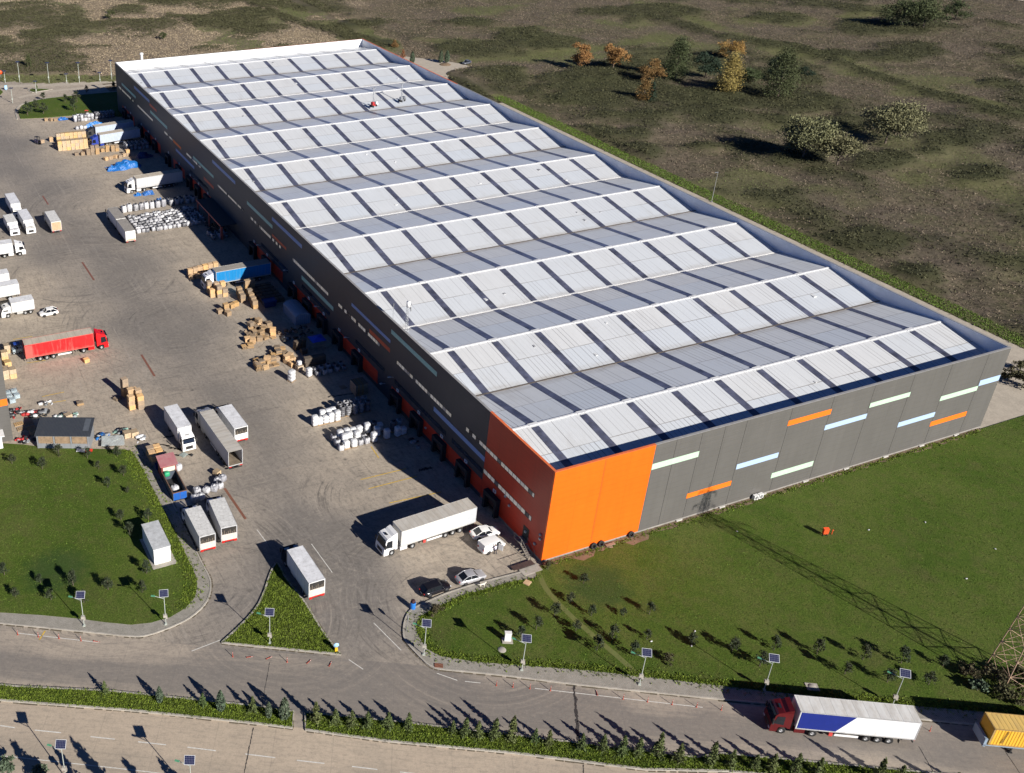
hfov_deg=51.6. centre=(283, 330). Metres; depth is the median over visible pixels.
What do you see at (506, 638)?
cabinet
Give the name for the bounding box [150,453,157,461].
wooden crate
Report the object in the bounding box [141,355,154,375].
drain grating
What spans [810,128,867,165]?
field tree
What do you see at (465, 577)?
sedan car
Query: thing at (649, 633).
young tree
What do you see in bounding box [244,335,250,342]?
wooden crate
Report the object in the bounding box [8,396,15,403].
wire cage
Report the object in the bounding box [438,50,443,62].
field tree
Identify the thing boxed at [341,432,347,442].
wrapped pallet
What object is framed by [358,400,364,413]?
ring stack
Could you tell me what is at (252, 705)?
fir tree
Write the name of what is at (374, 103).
roof hoist
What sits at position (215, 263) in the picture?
wooden crate
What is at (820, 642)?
young tree
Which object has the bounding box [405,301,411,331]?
roof mast
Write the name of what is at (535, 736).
fir tree
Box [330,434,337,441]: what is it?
bulk bag
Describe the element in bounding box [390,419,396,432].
ring stack
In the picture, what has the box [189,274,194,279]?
wooden crate
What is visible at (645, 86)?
field tree
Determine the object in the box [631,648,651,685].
solar lamp
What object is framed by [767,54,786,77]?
field tree
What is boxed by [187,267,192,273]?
wooden crate
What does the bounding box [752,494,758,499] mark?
air conditioner
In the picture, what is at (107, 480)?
young tree
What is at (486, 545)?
panel van
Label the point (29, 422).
pallet
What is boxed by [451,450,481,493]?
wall
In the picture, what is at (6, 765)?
shrub
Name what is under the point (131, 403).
wooden crate
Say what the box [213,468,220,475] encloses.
wooden crate
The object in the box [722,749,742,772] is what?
fir tree
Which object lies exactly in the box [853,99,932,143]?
field tree
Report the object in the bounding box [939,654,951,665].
young tree
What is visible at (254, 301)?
wooden crate
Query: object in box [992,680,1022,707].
shrub
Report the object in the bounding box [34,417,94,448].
shed
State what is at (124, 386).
wooden crate
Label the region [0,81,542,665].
yard
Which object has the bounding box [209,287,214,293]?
wooden crate
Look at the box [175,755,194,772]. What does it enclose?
solar lamp
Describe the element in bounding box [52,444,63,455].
young tree
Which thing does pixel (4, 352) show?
wooden crate
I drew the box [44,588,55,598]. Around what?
young tree
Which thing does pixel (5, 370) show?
wooden crate
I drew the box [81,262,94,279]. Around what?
drain grating
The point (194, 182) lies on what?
loading door
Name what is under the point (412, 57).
field tree
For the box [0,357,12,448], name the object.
neighbour warehouse
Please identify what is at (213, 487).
bulk bag
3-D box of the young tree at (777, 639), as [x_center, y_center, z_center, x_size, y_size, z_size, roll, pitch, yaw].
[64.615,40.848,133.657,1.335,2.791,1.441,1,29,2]
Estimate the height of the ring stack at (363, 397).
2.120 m
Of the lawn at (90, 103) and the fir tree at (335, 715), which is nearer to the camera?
the fir tree at (335, 715)
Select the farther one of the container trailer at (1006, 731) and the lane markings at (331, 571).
the lane markings at (331, 571)
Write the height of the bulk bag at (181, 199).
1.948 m
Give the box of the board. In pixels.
[523,579,531,585]
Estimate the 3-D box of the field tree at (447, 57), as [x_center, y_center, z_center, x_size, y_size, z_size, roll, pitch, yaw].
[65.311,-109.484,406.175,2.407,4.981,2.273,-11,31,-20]
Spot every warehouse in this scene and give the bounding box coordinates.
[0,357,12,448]
[115,39,1011,562]
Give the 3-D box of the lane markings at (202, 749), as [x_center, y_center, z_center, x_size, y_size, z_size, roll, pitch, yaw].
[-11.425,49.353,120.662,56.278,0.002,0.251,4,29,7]
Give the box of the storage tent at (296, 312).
[283,299,310,325]
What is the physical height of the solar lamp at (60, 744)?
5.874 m
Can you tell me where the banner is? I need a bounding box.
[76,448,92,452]
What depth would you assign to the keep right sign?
133.40 m
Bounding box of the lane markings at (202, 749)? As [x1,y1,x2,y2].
[0,725,409,772]
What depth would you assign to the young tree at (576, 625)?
136.33 m
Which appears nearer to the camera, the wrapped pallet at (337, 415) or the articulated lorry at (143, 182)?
the wrapped pallet at (337, 415)
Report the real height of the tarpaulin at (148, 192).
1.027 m
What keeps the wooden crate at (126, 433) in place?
on the yard at (294, 477)
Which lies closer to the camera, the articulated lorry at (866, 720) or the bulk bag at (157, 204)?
the articulated lorry at (866, 720)
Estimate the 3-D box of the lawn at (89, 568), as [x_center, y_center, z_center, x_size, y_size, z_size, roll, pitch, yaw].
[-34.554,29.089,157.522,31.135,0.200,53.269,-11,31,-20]
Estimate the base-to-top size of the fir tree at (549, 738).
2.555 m
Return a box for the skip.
[162,469,186,500]
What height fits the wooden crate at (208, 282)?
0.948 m
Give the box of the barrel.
[410,599,415,609]
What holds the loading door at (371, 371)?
in the warehouse at (589, 347)
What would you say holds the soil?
on the lawn at (515, 607)
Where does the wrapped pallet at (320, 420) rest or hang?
on the yard at (294, 477)
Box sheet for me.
[179,452,192,457]
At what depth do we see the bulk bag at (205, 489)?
162.93 m
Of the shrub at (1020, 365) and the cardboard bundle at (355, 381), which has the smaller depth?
the cardboard bundle at (355, 381)
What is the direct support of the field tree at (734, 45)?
on the ground at (994, 302)
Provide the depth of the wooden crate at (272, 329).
208.09 m
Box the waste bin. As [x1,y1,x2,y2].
[261,297,276,307]
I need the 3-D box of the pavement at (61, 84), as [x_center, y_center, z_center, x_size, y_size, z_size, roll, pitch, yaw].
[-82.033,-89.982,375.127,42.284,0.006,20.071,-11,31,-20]
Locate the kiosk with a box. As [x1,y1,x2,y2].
[140,520,175,569]
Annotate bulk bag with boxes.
[121,204,126,212]
[126,203,131,211]
[133,203,138,210]
[138,202,143,209]
[143,201,148,208]
[149,201,153,208]
[155,199,160,207]
[160,197,165,206]
[168,198,173,205]
[171,484,178,492]
[174,198,179,204]
[176,463,181,471]
[179,197,183,203]
[190,195,194,202]
[190,493,198,502]
[192,486,200,493]
[198,492,204,500]
[202,486,209,493]
[210,483,217,492]
[213,476,220,482]
[216,480,223,488]
[218,473,226,481]
[315,370,320,375]
[322,368,327,374]
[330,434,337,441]
[333,438,340,446]
[334,365,339,371]
[338,443,343,450]
[341,364,346,370]
[357,438,363,445]
[363,436,369,443]
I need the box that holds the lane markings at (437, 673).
[0,633,702,772]
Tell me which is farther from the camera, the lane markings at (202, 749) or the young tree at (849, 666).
the young tree at (849, 666)
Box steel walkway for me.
[510,555,542,575]
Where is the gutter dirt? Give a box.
[0,470,968,772]
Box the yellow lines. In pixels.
[13,336,440,639]
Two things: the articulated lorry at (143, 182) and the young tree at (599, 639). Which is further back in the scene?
the articulated lorry at (143, 182)
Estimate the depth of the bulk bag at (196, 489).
162.60 m
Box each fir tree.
[99,680,108,695]
[198,693,206,707]
[247,696,259,716]
[307,701,327,727]
[329,709,341,730]
[343,710,358,730]
[360,711,372,732]
[380,712,393,734]
[403,712,413,733]
[448,720,457,734]
[459,717,470,738]
[471,721,484,741]
[488,717,501,741]
[505,715,517,742]
[529,728,540,744]
[542,730,553,747]
[574,733,587,753]
[595,733,609,755]
[614,735,629,758]
[630,737,645,759]
[649,732,666,760]
[670,743,687,766]
[702,741,719,768]
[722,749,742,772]
[747,754,761,772]
[764,753,779,772]
[790,753,803,772]
[810,757,824,772]
[872,757,887,772]
[895,765,906,772]
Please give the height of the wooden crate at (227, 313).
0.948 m
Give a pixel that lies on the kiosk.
(157, 549)
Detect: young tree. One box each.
[0,562,9,574]
[7,452,15,461]
[10,586,19,596]
[21,101,31,114]
[32,99,38,106]
[35,573,44,582]
[36,456,44,468]
[39,103,48,113]
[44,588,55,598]
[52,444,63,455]
[68,570,76,585]
[69,99,76,110]
[71,90,81,99]
[83,446,91,457]
[101,576,114,589]
[103,476,110,486]
[113,445,121,455]
[115,509,123,517]
[118,464,126,475]
[123,521,133,535]
[138,579,146,592]
[142,508,152,519]
[142,559,152,573]
[515,625,525,638]
[531,614,543,628]
[548,601,561,615]
[566,592,575,601]
[572,618,581,630]
[579,573,589,583]
[588,603,596,615]
[593,633,604,649]
[608,623,620,638]
[619,607,626,615]
[629,640,640,655]
[643,629,651,639]
[646,601,656,613]
[686,632,698,644]
[728,636,743,650]
[754,650,769,666]
[771,634,781,649]
[812,638,825,654]
[841,660,853,673]
[860,643,871,659]
[882,667,897,681]
[896,645,911,662]
[922,671,938,684]
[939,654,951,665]
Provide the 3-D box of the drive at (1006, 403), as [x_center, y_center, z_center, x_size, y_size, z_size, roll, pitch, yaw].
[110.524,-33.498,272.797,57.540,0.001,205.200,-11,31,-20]
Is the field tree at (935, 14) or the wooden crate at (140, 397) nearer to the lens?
the wooden crate at (140, 397)
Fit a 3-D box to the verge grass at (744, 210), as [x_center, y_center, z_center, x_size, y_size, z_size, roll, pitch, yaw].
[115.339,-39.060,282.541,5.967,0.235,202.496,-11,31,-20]
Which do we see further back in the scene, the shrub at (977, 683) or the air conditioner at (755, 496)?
the air conditioner at (755, 496)
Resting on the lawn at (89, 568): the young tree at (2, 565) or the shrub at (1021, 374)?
the young tree at (2, 565)
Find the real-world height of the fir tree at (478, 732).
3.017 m
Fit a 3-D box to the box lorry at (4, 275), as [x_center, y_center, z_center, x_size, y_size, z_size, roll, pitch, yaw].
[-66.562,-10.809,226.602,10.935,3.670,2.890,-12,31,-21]
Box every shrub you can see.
[0,754,15,772]
[31,763,49,772]
[430,603,444,616]
[545,560,553,568]
[663,652,674,665]
[958,660,984,678]
[968,676,989,691]
[981,662,1018,688]
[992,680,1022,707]
[1001,365,1023,380]
[1007,661,1023,688]
[1009,370,1023,387]
[1011,360,1023,369]
[1012,687,1023,706]
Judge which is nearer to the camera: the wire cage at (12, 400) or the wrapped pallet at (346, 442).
the wrapped pallet at (346, 442)
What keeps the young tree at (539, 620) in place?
on the lawn at (515, 607)
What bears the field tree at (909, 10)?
on the ground at (994, 302)
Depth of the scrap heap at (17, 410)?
183.08 m
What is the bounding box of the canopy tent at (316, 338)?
[307,334,325,344]
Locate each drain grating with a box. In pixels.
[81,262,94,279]
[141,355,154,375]
[223,488,246,518]
[434,663,442,667]
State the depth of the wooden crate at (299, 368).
196.70 m
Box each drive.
[398,55,466,78]
[499,103,1023,428]
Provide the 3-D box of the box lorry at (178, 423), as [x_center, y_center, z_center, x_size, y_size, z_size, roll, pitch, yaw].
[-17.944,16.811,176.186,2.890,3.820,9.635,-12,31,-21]
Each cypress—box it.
[155,686,163,702]
[215,690,225,711]
[265,701,271,718]
[278,697,290,720]
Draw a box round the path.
[536,571,638,676]
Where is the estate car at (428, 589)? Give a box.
[419,579,450,597]
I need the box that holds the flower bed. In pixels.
[439,63,450,65]
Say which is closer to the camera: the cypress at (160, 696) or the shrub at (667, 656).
the cypress at (160, 696)
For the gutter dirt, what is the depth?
127.38 m
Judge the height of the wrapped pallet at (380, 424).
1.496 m
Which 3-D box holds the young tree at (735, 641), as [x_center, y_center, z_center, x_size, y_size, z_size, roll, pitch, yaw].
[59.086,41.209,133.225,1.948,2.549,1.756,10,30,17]
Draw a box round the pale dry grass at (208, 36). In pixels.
[0,0,471,76]
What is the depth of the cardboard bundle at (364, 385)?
188.94 m
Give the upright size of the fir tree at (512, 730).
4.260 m
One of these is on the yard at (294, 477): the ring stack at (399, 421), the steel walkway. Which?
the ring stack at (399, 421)
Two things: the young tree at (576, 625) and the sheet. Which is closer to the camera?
the young tree at (576, 625)
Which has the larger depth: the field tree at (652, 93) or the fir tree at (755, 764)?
the field tree at (652, 93)
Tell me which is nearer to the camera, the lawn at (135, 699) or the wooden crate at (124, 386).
the lawn at (135, 699)
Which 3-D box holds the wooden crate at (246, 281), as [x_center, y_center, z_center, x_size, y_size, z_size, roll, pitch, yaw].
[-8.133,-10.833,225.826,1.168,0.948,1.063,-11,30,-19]
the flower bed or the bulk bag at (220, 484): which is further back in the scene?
the flower bed
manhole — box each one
[498,647,505,652]
[805,683,819,690]
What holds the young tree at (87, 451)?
on the lawn at (89, 568)
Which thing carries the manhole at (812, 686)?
on the lawn at (515, 607)
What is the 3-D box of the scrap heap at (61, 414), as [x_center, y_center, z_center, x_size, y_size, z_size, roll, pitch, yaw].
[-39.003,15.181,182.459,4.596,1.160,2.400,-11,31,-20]
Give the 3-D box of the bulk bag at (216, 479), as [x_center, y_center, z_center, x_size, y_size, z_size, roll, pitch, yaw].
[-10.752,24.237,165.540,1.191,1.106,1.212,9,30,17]
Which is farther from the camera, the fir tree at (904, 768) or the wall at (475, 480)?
the wall at (475, 480)
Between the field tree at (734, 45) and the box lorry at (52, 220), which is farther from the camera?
the field tree at (734, 45)
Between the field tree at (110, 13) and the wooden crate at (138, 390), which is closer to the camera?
the wooden crate at (138, 390)
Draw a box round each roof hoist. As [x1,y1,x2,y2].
[370,88,377,106]
[398,83,405,101]
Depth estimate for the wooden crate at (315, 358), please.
197.97 m
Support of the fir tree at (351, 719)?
on the lawn at (499, 745)
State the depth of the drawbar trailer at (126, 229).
249.63 m
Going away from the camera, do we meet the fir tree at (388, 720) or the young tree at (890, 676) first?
the fir tree at (388, 720)
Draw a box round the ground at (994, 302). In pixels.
[0,0,1023,428]
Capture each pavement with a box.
[0,81,115,97]
[0,448,209,634]
[404,572,1016,722]
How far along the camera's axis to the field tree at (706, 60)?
384.54 m
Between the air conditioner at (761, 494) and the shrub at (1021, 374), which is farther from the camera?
the shrub at (1021, 374)
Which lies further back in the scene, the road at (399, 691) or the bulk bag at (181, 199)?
the bulk bag at (181, 199)
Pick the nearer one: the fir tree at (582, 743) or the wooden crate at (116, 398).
the fir tree at (582, 743)
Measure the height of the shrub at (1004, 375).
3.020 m
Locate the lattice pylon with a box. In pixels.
[984,606,1023,689]
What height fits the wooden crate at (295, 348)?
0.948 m
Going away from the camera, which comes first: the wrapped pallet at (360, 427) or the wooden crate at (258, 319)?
the wrapped pallet at (360, 427)
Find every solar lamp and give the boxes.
[47,739,66,772]
[68,591,85,626]
[151,589,167,624]
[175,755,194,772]
[256,608,273,643]
[413,619,431,655]
[512,634,531,670]
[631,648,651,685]
[757,653,779,690]
[887,668,910,703]
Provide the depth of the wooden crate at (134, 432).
176.82 m
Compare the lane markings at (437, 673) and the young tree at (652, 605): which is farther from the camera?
the young tree at (652, 605)
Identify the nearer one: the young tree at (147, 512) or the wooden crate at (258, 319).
the young tree at (147, 512)
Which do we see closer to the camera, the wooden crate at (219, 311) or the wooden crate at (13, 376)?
the wooden crate at (13, 376)
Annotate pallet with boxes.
[13,421,23,426]
[16,426,26,431]
[23,420,33,425]
[287,369,295,382]
[305,367,312,377]
[311,414,317,426]
[318,416,323,425]
[319,409,325,415]
[322,414,328,424]
[325,408,331,414]
[328,412,334,423]
[334,409,340,421]
[336,429,343,439]
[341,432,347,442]
[343,439,350,449]
[346,431,352,441]
[350,438,357,447]
[353,429,360,438]
[356,425,362,432]
[363,422,370,434]
[370,431,377,443]
[374,425,380,436]
[377,422,382,431]
[383,428,390,439]
[393,425,401,437]
[401,425,406,435]
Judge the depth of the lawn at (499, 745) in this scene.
120.49 m
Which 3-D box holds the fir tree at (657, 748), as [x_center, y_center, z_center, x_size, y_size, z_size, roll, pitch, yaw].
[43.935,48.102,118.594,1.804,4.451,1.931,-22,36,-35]
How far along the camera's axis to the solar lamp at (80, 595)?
135.18 m
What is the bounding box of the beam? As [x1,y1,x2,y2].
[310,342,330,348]
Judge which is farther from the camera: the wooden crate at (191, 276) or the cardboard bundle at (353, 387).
the wooden crate at (191, 276)
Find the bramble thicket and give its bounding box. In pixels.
[0,0,1023,327]
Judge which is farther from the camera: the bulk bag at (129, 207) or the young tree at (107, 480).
the bulk bag at (129, 207)
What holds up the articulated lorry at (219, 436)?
on the yard at (294, 477)
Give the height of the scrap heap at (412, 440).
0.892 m
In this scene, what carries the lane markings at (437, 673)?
on the road at (399, 691)
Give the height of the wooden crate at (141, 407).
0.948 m
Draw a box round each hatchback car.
[39,306,58,317]
[462,60,471,64]
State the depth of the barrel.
140.24 m
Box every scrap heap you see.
[9,407,24,418]
[14,435,35,443]
[22,409,37,417]
[36,408,49,416]
[38,400,52,405]
[53,411,78,416]
[95,432,110,440]
[112,427,128,433]
[135,434,145,440]
[204,222,225,231]
[277,325,313,341]
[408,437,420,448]
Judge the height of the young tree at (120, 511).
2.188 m
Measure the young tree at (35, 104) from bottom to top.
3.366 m
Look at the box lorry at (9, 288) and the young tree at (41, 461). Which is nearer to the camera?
the young tree at (41, 461)
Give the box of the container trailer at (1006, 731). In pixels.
[972,712,1023,753]
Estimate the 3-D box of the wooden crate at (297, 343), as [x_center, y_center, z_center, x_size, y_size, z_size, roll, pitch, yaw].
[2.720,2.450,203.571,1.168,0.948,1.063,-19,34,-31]
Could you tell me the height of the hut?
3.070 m
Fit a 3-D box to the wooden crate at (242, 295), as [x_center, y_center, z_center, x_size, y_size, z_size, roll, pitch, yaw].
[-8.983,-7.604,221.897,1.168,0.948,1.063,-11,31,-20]
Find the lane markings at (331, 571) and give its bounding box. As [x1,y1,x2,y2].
[192,530,400,668]
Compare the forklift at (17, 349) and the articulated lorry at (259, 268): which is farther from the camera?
the articulated lorry at (259, 268)
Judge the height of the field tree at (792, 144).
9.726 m
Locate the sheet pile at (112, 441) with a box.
[101,435,124,447]
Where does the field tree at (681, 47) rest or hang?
on the ground at (994, 302)
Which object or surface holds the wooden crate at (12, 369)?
on the wooden crate at (13, 376)
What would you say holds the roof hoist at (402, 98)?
on the warehouse at (589, 347)
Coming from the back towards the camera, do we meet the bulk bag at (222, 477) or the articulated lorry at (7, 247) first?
the articulated lorry at (7, 247)
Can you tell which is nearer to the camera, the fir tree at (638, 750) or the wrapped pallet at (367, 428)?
the fir tree at (638, 750)
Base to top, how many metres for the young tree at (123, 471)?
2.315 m
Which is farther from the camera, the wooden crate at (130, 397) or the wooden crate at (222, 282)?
the wooden crate at (222, 282)
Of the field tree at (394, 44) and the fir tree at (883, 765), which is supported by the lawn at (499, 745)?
the fir tree at (883, 765)
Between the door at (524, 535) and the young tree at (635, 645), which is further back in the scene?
the door at (524, 535)
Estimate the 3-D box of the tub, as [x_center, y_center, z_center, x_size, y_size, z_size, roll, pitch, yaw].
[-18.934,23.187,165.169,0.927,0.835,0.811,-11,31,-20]
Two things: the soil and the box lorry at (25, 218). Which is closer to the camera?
the soil
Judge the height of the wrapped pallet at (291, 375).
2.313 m
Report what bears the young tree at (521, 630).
on the lawn at (515, 607)
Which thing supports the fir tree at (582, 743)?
on the lawn at (499, 745)
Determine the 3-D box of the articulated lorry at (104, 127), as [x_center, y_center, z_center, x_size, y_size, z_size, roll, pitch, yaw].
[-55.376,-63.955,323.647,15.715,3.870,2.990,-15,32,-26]
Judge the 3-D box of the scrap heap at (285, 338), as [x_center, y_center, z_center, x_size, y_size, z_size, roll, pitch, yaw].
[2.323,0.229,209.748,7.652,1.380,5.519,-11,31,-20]
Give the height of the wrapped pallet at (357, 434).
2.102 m
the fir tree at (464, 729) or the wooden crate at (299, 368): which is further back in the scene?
the wooden crate at (299, 368)
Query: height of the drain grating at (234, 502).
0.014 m
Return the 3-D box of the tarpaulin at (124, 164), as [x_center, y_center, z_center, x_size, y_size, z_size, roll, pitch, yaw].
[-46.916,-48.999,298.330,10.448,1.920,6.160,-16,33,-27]
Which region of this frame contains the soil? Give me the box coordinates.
[541,428,980,565]
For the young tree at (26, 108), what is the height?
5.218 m
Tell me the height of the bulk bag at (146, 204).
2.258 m
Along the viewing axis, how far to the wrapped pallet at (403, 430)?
177.43 m
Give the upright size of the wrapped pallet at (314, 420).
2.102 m
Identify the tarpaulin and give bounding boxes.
[86,121,101,127]
[105,159,141,171]
[106,165,115,171]
[136,152,152,158]
[142,190,153,195]
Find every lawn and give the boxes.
[0,443,196,624]
[0,686,292,725]
[18,92,121,118]
[224,564,337,652]
[306,713,917,772]
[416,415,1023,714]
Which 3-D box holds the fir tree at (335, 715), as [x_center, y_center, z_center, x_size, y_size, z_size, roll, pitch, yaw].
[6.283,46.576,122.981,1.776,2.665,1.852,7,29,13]
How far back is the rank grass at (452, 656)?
127.80 m
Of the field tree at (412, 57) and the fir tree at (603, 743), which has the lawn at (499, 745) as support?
the fir tree at (603, 743)
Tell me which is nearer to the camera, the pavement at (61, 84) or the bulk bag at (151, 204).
the bulk bag at (151, 204)
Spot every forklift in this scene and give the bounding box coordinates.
[9,341,22,354]
[34,136,40,143]
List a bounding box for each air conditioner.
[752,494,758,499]
[758,492,763,498]
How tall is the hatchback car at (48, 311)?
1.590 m
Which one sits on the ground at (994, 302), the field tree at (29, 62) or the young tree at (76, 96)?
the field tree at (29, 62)
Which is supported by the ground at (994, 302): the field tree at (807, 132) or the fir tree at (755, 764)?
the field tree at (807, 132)
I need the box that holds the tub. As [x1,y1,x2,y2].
[164,471,169,476]
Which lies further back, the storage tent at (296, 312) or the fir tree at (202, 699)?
the storage tent at (296, 312)
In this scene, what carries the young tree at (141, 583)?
on the lawn at (89, 568)
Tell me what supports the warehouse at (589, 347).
on the yard at (294, 477)
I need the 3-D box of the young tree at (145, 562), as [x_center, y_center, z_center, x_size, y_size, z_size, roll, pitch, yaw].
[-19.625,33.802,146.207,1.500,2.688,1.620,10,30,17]
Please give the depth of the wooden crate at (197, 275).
232.45 m
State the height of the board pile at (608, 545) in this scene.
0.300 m
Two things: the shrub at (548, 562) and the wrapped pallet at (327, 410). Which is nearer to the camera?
the shrub at (548, 562)
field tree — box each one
[25,54,31,66]
[104,10,115,18]
[159,32,166,38]
[391,40,398,46]
[409,51,414,62]
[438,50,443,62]
[444,50,449,62]
[570,42,593,66]
[604,43,633,67]
[635,79,653,101]
[638,58,667,80]
[646,81,657,101]
[660,32,696,82]
[692,51,723,77]
[715,48,748,91]
[716,39,746,56]
[742,66,763,82]
[756,43,808,99]
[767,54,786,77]
[776,111,843,156]
[786,124,806,152]
[797,66,816,75]
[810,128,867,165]
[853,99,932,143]
[878,0,929,24]
[905,0,954,27]
[942,0,977,19]
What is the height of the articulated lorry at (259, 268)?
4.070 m
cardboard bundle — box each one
[350,379,357,395]
[352,379,359,395]
[355,378,361,395]
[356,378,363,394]
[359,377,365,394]
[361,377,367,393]
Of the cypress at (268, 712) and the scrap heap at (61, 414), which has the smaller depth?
the cypress at (268, 712)
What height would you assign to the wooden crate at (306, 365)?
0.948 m
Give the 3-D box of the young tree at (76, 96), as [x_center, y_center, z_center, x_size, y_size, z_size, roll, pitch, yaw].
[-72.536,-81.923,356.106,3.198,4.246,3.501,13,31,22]
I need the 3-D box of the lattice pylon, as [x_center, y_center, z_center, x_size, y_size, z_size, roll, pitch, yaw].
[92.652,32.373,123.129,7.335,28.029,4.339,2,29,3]
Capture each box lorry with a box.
[0,268,9,280]
[0,279,19,297]
[0,294,34,317]
[3,213,20,235]
[5,192,20,217]
[17,209,36,233]
[42,210,61,232]
[105,207,124,228]
[164,404,196,451]
[180,503,215,551]
[204,495,237,542]
[213,404,247,441]
[280,543,324,599]
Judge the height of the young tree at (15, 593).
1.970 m
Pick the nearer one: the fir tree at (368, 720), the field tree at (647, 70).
the fir tree at (368, 720)
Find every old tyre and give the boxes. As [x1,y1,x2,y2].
[590,542,596,548]
[598,540,604,546]
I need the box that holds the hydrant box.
[822,527,829,535]
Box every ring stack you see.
[336,401,341,408]
[339,405,345,417]
[345,403,351,416]
[349,398,354,410]
[351,402,358,414]
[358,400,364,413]
[361,395,366,401]
[364,399,370,411]
[370,420,376,431]
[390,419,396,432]
[396,418,402,425]
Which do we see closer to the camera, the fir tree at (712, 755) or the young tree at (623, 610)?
the fir tree at (712, 755)
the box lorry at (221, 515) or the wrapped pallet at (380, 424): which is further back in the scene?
the wrapped pallet at (380, 424)
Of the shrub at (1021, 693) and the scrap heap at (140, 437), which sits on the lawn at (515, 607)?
the shrub at (1021, 693)
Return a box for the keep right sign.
[333,643,338,651]
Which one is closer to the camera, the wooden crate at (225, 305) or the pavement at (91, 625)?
the pavement at (91, 625)
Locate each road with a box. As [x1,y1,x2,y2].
[0,628,1023,772]
[0,701,729,772]
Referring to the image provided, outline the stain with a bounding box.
[153,393,1019,772]
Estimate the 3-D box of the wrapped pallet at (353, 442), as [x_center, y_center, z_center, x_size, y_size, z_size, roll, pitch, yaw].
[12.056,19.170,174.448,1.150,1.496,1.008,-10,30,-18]
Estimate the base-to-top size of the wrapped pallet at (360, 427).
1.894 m
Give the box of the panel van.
[477,534,505,554]
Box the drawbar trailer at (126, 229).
[116,218,135,242]
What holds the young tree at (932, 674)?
on the lawn at (515, 607)
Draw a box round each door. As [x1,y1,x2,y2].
[142,126,160,152]
[173,158,184,178]
[190,176,210,197]
[254,243,282,282]
[295,286,326,318]
[337,329,377,382]
[391,387,452,461]
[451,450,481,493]
[522,525,528,541]
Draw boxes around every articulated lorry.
[0,239,25,257]
[22,328,108,360]
[85,119,133,138]
[88,126,139,145]
[124,169,182,192]
[193,407,242,469]
[200,258,270,288]
[375,498,476,555]
[763,695,921,743]
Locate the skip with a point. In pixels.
(174, 477)
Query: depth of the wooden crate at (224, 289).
224.02 m
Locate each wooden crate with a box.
[0,349,7,356]
[3,342,10,349]
[3,359,11,366]
[3,367,9,375]
[8,366,16,374]
[10,373,16,378]
[29,428,35,435]
[63,412,72,416]
[83,357,89,362]
[113,395,121,401]
[120,376,127,384]
[120,383,128,388]
[122,429,130,438]
[126,387,133,393]
[127,393,134,401]
[127,400,134,405]
[128,405,135,410]
[130,428,138,437]
[134,387,141,394]
[136,393,143,400]
[137,400,144,405]
[137,404,144,409]
[146,445,153,453]
[148,449,155,457]
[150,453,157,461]
[152,443,160,449]
[155,447,162,453]
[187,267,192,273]
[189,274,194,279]
[195,273,200,278]
[206,280,212,285]
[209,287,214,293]
[212,261,217,266]
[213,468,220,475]
[216,284,221,290]
[216,308,222,314]
[219,280,225,285]
[222,287,227,292]
[222,302,228,308]
[224,310,231,316]
[229,302,234,308]
[239,293,245,298]
[244,279,249,284]
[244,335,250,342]
[247,320,253,326]
[249,278,254,283]
[250,337,255,344]
[251,299,257,304]
[255,317,261,322]
[257,335,262,341]
[264,355,270,360]
[270,327,275,332]
[283,354,289,359]
[288,360,295,367]
[293,339,300,346]
[293,345,300,350]
[295,364,303,370]
[300,348,307,354]
[303,356,310,362]
[303,361,309,367]
[313,354,317,361]
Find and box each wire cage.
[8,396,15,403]
[10,387,17,393]
[13,391,20,398]
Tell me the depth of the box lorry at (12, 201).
265.00 m
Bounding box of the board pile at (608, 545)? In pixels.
[605,542,614,547]
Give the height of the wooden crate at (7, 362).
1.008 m
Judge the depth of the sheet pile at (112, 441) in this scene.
175.07 m
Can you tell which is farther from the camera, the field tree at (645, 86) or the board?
the field tree at (645, 86)
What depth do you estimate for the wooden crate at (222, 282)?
224.93 m
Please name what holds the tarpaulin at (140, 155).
on the yard at (294, 477)
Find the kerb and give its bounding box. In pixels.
[0,88,974,772]
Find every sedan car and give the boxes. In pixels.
[454,569,485,585]
[469,525,499,540]
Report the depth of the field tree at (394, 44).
425.50 m
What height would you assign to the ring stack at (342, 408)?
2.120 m
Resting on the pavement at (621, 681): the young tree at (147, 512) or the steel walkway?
the steel walkway
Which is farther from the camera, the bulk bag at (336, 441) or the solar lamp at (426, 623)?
the bulk bag at (336, 441)
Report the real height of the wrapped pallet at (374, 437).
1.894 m
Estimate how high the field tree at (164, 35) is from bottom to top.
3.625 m
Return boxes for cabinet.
[502,631,512,643]
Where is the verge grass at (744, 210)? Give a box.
[495,96,1023,347]
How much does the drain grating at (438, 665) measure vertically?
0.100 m
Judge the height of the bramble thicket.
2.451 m
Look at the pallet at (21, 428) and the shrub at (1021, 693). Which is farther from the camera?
the pallet at (21, 428)
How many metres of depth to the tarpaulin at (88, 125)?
332.15 m
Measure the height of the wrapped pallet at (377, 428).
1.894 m
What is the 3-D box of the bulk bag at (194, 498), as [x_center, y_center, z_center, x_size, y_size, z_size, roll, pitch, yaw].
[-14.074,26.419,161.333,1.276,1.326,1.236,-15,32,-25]
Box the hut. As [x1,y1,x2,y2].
[156,452,177,478]
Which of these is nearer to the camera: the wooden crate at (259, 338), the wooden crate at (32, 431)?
the wooden crate at (32, 431)
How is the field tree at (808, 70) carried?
on the ground at (994, 302)
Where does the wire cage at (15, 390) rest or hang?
on the yard at (294, 477)
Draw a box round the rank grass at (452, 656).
[0,428,1023,772]
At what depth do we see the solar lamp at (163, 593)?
135.45 m

